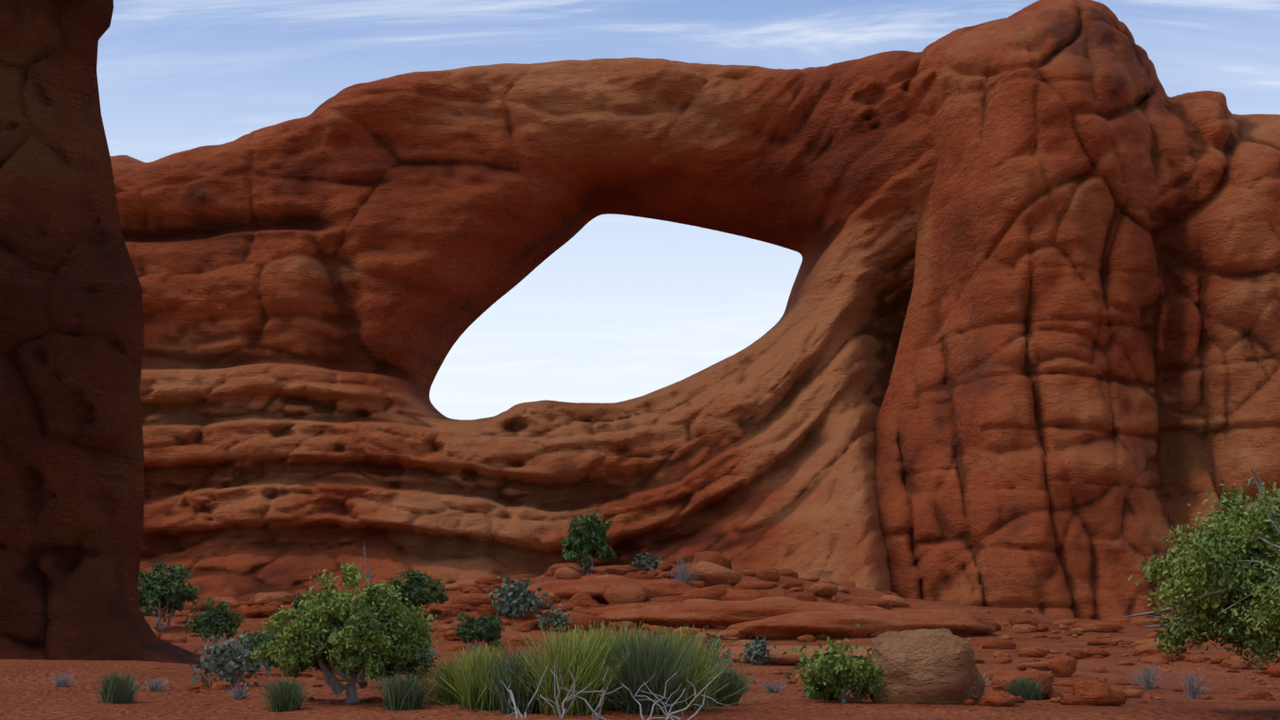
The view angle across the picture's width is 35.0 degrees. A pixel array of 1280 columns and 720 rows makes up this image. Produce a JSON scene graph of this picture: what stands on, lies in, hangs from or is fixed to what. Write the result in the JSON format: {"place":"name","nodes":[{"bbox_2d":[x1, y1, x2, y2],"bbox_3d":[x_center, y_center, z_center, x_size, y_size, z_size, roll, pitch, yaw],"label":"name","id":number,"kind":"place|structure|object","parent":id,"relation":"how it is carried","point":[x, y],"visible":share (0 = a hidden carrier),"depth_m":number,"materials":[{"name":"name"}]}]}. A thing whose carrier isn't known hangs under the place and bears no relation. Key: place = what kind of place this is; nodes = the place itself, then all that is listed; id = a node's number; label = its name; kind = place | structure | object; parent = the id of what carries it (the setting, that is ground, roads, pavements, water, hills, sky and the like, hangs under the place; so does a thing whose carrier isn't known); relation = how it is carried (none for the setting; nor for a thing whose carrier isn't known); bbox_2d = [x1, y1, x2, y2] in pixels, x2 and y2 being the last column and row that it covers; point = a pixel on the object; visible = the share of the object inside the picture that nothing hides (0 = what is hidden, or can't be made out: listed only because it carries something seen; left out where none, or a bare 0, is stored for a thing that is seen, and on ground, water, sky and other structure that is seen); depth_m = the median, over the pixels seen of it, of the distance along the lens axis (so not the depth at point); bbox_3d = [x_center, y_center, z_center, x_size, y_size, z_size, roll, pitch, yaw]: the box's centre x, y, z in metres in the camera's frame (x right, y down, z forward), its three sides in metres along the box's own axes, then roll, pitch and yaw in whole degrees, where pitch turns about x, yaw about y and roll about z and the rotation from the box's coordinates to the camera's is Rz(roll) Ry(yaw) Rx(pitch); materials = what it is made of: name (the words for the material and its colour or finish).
{"place":"outdoors","nodes":[
{"label":"outdoors","id":0,"kind":"place"},
{"bbox_2d":[0,564,1279,719],"bbox_3d":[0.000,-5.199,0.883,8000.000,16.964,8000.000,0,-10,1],"label":"ground","id":1,"kind":"structure","parent":0,"point":[28,691],"depth_m":35.21,"materials":[{"name":"soil"}]},
{"bbox_2d":[49,672,85,687],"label":"dry shrub","id":2,"kind":"object","parent":1,"relation":"on","point":[63,682],"visible":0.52,"depth_m":35.34,"materials":[{"name":"grey plant"}]},
{"bbox_2d":[0,0,207,665],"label":"pillar rock","id":3,"kind":"object","parent":1,"relation":"on","point":[72,486],"visible":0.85,"depth_m":50.83,"materials":[{"name":"brown stone"}]},
{"bbox_2d":[86,673,147,704],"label":"clump","id":4,"kind":"object","parent":1,"relation":"on","point":[117,689],"visible":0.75,"depth_m":31.92,"materials":[{"name":"green plant"}]},
{"bbox_2d":[138,676,172,691],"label":"dry shrub","id":5,"kind":"object","parent":1,"relation":"on","point":[155,686],"visible":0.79,"depth_m":34.60,"materials":[{"name":"grey plant"}]},
{"bbox_2d":[138,558,199,630],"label":"juniper tree","id":6,"kind":"object","parent":1,"relation":"on","point":[163,591],"visible":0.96,"depth_m":87.44,"materials":[{"name":"green plant"}]},
{"bbox_2d":[181,597,245,645],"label":"shrub","id":7,"kind":"object","parent":1,"relation":"on","point":[216,621],"visible":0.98,"depth_m":67.21,"materials":[{"name":"green plant"}]},
{"bbox_2d":[189,633,271,686],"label":"sage shrub","id":8,"kind":"object","parent":1,"relation":"on","point":[226,658],"visible":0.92,"depth_m":35.45,"materials":[{"name":"green plant"}]},
{"bbox_2d":[224,684,258,699],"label":"dry shrub","id":9,"kind":"object","parent":1,"relation":"on","point":[239,695],"visible":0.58,"depth_m":32.58,"materials":[{"name":"grey plant"}]},
{"bbox_2d":[236,629,279,674],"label":"juniper tree","id":10,"kind":"object","parent":1,"relation":"on","point":[254,639],"visible":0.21,"depth_m":40.17,"materials":[{"name":"green plant"}]},
{"bbox_2d":[249,631,275,655],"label":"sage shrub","id":11,"kind":"object","parent":1,"relation":"on","point":[268,635],"visible":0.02,"depth_m":58.57,"materials":[{"name":"green plant"}]},
{"bbox_2d":[258,678,320,712],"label":"clump","id":12,"kind":"object","parent":1,"relation":"on","point":[285,696],"visible":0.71,"depth_m":29.88,"materials":[{"name":"green plant"}]},
{"bbox_2d":[292,591,323,614],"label":"shrub","id":13,"kind":"object","parent":1,"relation":"on","point":[298,599],"visible":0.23,"depth_m":91.48,"materials":[{"name":"green plant"}]},
{"bbox_2d":[238,562,437,703],"bbox_3d":[-4.276,4.351,31.401,2.767,2.486,2.800,-8,-12,39],"label":"juniper tree","id":14,"kind":"object","parent":1,"relation":"on","point":[357,637],"visible":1,"depth_m":30.73,"materials":[{"name":"green plant"}]},
{"bbox_2d":[358,543,376,587],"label":"dead snag","id":15,"kind":"object","parent":1,"relation":"on","point":[370,576],"visible":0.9,"depth_m":91.34,"materials":[{"name":"grey wood"}]},
{"bbox_2d":[340,647,434,688],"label":"shrub","id":16,"kind":"object","parent":1,"relation":"on","point":[424,671],"visible":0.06,"depth_m":34.98,"materials":[{"name":"green plant"}]},
{"bbox_2d":[370,673,449,711],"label":"clump","id":17,"kind":"object","parent":1,"relation":"on","point":[403,695],"visible":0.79,"depth_m":29.36,"materials":[{"name":"green plant"}]},
{"bbox_2d":[384,566,449,615],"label":"shrub","id":18,"kind":"object","parent":1,"relation":"on","point":[415,590],"visible":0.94,"depth_m":87.72,"materials":[{"name":"green plant"}]},
{"bbox_2d":[418,640,440,664],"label":"sage shrub","id":19,"kind":"object","parent":1,"relation":"on","point":[433,653],"visible":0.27,"depth_m":52.04,"materials":[{"name":"green plant"}]},
{"bbox_2d":[415,659,467,705],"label":"clump","id":20,"kind":"object","parent":1,"relation":"on","point":[448,698],"visible":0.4,"depth_m":30.84,"materials":[{"name":"green plant"}]},
{"bbox_2d":[418,642,521,711],"bbox_3d":[-2.322,4.546,29.050,1.702,1.002,1.747,0,-10,1],"label":"grass clump","id":21,"kind":"object","parent":1,"relation":"on","point":[474,697],"visible":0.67,"depth_m":28.87,"materials":[{"name":"green plant"}]},
{"bbox_2d":[453,612,505,656],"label":"shrub","id":22,"kind":"object","parent":1,"relation":"on","point":[485,629],"visible":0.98,"depth_m":54.27,"materials":[{"name":"green plant"}]},
{"bbox_2d":[468,649,549,715],"bbox_3d":[-1.582,4.461,28.039,1.688,0.948,1.565,0,-10,1],"label":"grass clump","id":23,"kind":"object","parent":1,"relation":"on","point":[523,698],"visible":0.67,"depth_m":27.85,"materials":[{"name":"green plant"}]},
{"bbox_2d":[482,576,552,619],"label":"sage shrub","id":24,"kind":"object","parent":1,"relation":"on","point":[520,597],"visible":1,"depth_m":86.75,"materials":[{"name":"green plant"}]},
{"bbox_2d":[110,50,937,602],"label":"rock arch","id":25,"kind":"structure","parent":1,"relation":"on","point":[328,283],"depth_m":122.67,"materials":[{"name":"brown stone"}]},
{"bbox_2d":[536,604,572,631],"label":"sage shrub","id":26,"kind":"object","parent":1,"relation":"on","point":[560,618],"visible":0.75,"depth_m":84.12,"materials":[{"name":"green plant"}]},
{"bbox_2d":[487,623,637,717],"bbox_3d":[-1.023,4.215,27.534,2.179,1.260,2.062,0,-10,1],"label":"grass clump","id":27,"kind":"object","parent":1,"relation":"on","point":[576,663],"visible":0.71,"depth_m":27.36,"materials":[{"name":"green plant"}]},
{"bbox_2d":[558,510,617,575],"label":"juniper tree","id":28,"kind":"object","parent":1,"relation":"on","point":[587,538],"visible":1,"depth_m":98.09,"materials":[{"name":"green plant"}]},
{"bbox_2d":[543,620,667,710],"bbox_3d":[-0.429,4.294,28.393,1.890,1.317,2.274,5,-11,-26],"label":"grass clump","id":29,"kind":"object","parent":1,"relation":"on","point":[608,705],"visible":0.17,"depth_m":28.33,"materials":[{"name":"green plant"}]},
{"bbox_2d":[501,654,728,719],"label":"dead branches","id":30,"kind":"object","parent":1,"relation":"on","point":[598,717],"visible":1,"depth_m":26.58,"materials":[{"name":"grey wood"}]},
{"bbox_2d":[150,626,1124,707],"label":"rocks","id":31,"kind":"object","parent":1,"relation":"on","point":[1095,693],"visible":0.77,"depth_m":29.82,"materials":[{"name":"brown stone"}]},
{"bbox_2d":[626,552,662,570],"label":"sage shrub","id":32,"kind":"object","parent":1,"relation":"on","point":[645,562],"visible":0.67,"depth_m":102.40,"materials":[{"name":"green plant"}]},
{"bbox_2d":[577,627,723,716],"bbox_3d":[0.157,4.234,27.554,1.956,1.214,1.974,0,-10,1],"label":"grass clump","id":33,"kind":"object","parent":1,"relation":"on","point":[653,672],"visible":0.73,"depth_m":27.37,"materials":[{"name":"green plant"}]},
{"bbox_2d":[602,624,766,711],"bbox_3d":[0.640,4.359,28.587,2.350,1.265,2.289,-3,-10,20],"label":"grass clump","id":34,"kind":"object","parent":1,"relation":"on","point":[697,669],"visible":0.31,"depth_m":28.33,"materials":[{"name":"green plant"}]},
{"bbox_2d":[667,555,701,584],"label":"dry shrub","id":35,"kind":"object","parent":1,"relation":"on","point":[680,571],"visible":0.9,"depth_m":93.13,"materials":[{"name":"grey plant"}]},
{"bbox_2d":[139,551,1279,705],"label":"rubble rocks","id":36,"kind":"object","parent":1,"relation":"on","point":[718,578],"visible":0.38,"depth_m":88.49,"materials":[{"name":"brown stone"}]},
{"bbox_2d":[693,625,735,673],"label":"dry shrub","id":37,"kind":"object","parent":1,"relation":"on","point":[732,662],"visible":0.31,"depth_m":46.29,"materials":[{"name":"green plant"}]},
{"bbox_2d":[698,663,757,707],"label":"clump","id":38,"kind":"object","parent":1,"relation":"on","point":[734,686],"visible":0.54,"depth_m":29.83,"materials":[{"name":"green plant"}]},
{"bbox_2d":[738,636,777,665],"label":"sage shrub","id":39,"kind":"object","parent":1,"relation":"on","point":[759,653],"visible":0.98,"depth_m":51.69,"materials":[{"name":"green plant"}]},
{"bbox_2d":[526,577,996,665],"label":"rock ledge","id":40,"kind":"object","parent":1,"relation":"on","point":[768,620],"visible":0.62,"depth_m":83.81,"materials":[{"name":"brown stone"}]},
{"bbox_2d":[759,679,788,692],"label":"dry shrub","id":41,"kind":"object","parent":1,"relation":"on","point":[773,688],"visible":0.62,"depth_m":36.60,"materials":[{"name":"grey plant"}]},
{"bbox_2d":[797,669,843,701],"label":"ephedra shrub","id":42,"kind":"object","parent":1,"relation":"on","point":[822,696],"visible":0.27,"depth_m":30.80,"materials":[{"name":"green plant"}]},
{"bbox_2d":[781,623,874,699],"bbox_3d":[3.012,4.734,31.333,1.708,1.305,1.513,3,-10,-18],"label":"sage shrub","id":43,"kind":"object","parent":1,"relation":"on","point":[830,652],"visible":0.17,"depth_m":31.16,"materials":[{"name":"green plant"}]},
{"bbox_2d":[798,648,884,703],"bbox_3d":[3.013,4.851,30.028,1.398,1.129,1.187,-5,-11,27],"label":"shrub","id":44,"kind":"object","parent":1,"relation":"on","point":[839,674],"visible":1,"depth_m":29.85,"materials":[{"name":"green plant"}]},
{"bbox_2d":[868,628,985,704],"bbox_3d":[4.302,4.781,30.300,1.771,1.531,1.436,0,-10,1],"label":"boulder","id":45,"kind":"object","parent":1,"relation":"on","point":[929,666],"visible":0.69,"depth_m":29.78,"materials":[{"name":"brown stone"}]},
{"bbox_2d":[997,676,1047,700],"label":"clump","id":46,"kind":"object","parent":1,"relation":"on","point":[1026,689],"visible":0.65,"depth_m":32.27,"materials":[{"name":"green plant"}]},
{"bbox_2d":[872,0,1279,622],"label":"rock tower","id":47,"kind":"structure","parent":1,"relation":"on","point":[1081,406],"depth_m":109.73,"materials":[{"name":"stone"}]},
{"bbox_2d":[1124,660,1176,690],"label":"dry shrub","id":48,"kind":"object","parent":1,"relation":"on","point":[1148,685],"visible":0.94,"depth_m":42.72,"materials":[{"name":"grey plant"}]},
{"bbox_2d":[1170,670,1220,699],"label":"dry shrub","id":49,"kind":"object","parent":1,"relation":"on","point":[1191,691],"visible":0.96,"depth_m":35.04,"materials":[{"name":"grey plant"}]},
{"bbox_2d":[1124,469,1279,678],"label":"juniper tree","id":50,"kind":"object","parent":1,"relation":"on","point":[1226,588],"visible":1,"depth_m":27.13,"materials":[{"name":"green plant"}]},
{"bbox_2d":[96,0,1279,419],"label":"sky","id":51,"kind":"structure","parent":0,"point":[629,307],"materials":[{"name":"blue"}]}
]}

